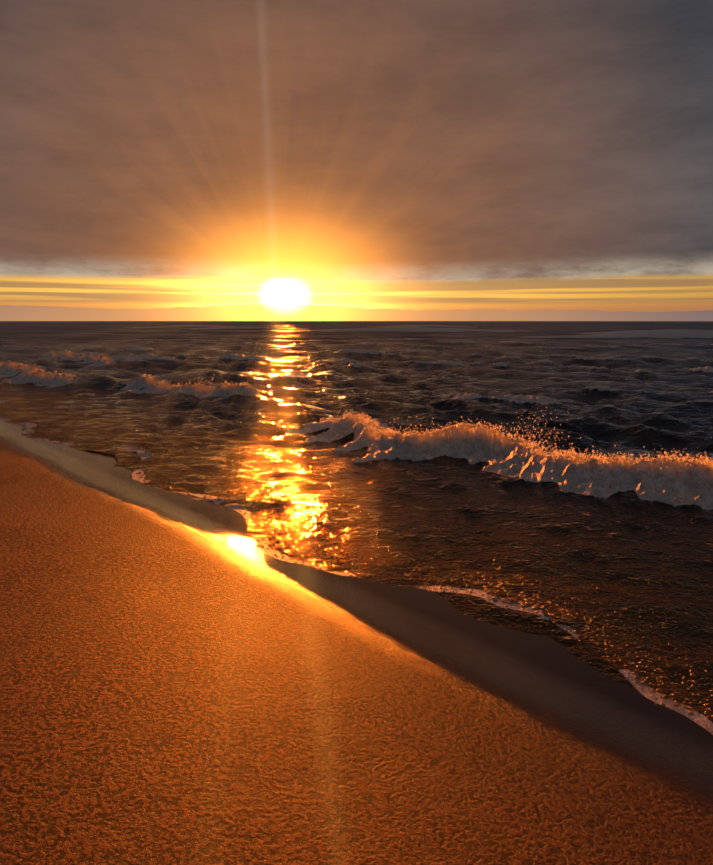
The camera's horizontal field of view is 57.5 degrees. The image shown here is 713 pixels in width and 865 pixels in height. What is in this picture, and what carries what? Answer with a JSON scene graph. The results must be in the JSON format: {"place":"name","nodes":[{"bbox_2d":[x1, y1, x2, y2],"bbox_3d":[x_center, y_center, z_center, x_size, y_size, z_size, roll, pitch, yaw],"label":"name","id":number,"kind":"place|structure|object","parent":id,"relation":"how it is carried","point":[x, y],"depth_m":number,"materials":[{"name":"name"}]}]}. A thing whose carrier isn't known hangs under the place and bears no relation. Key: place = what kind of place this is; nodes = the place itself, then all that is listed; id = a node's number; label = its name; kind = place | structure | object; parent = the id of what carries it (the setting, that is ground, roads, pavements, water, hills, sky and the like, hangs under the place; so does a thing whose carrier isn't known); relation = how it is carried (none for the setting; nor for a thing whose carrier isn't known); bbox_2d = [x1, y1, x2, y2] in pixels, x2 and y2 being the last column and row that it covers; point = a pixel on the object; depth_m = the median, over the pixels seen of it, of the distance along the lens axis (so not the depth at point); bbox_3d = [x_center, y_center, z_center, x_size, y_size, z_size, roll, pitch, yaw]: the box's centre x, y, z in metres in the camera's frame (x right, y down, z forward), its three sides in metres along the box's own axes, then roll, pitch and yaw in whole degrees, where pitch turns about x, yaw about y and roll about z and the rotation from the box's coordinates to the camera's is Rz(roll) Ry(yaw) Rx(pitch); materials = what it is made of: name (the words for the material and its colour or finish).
{"place":"outdoors","nodes":[
{"label":"outdoors","id":0,"kind":"place"},
{"bbox_2d":[0,420,712,864],"bbox_3d":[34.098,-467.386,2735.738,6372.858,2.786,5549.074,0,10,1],"label":"sand ground","id":1,"kind":"structure","parent":0,"point":[184,680],"depth_m":2.28,"materials":[{"name":"brown sand"}]},
{"bbox_2d":[0,321,712,735],"bbox_3d":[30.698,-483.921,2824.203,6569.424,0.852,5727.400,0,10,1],"label":"sea water","id":2,"kind":"structure","parent":0,"point":[634,389],"depth_m":8.33,"materials":[{"name":"liquid"}]},
{"bbox_2d":[0,398,712,732],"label":"foam bubbles","id":3,"kind":"object","parent":2,"relation":"on","point":[661,683],"depth_m":3.84,"materials":[{"name":"white liquid"}]},
{"bbox_2d":[13,350,712,468],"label":"spray","id":4,"kind":"object","parent":2,"relation":"on","point":[557,454],"depth_m":7.15,"materials":[{"name":"white liquid"}]},
{"bbox_2d":[0,304,712,320],"bbox_3d":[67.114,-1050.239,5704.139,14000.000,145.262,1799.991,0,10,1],"label":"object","id":5,"kind":"structure","parent":0,"point":[274,312],"depth_m":5230.68,"materials":[{"name":"orange"}]},
{"bbox_2d":[0,0,712,311],"label":"sky","id":6,"kind":"structure","parent":0,"point":[510,155],"materials":[{"name":"grey"}]}
]}

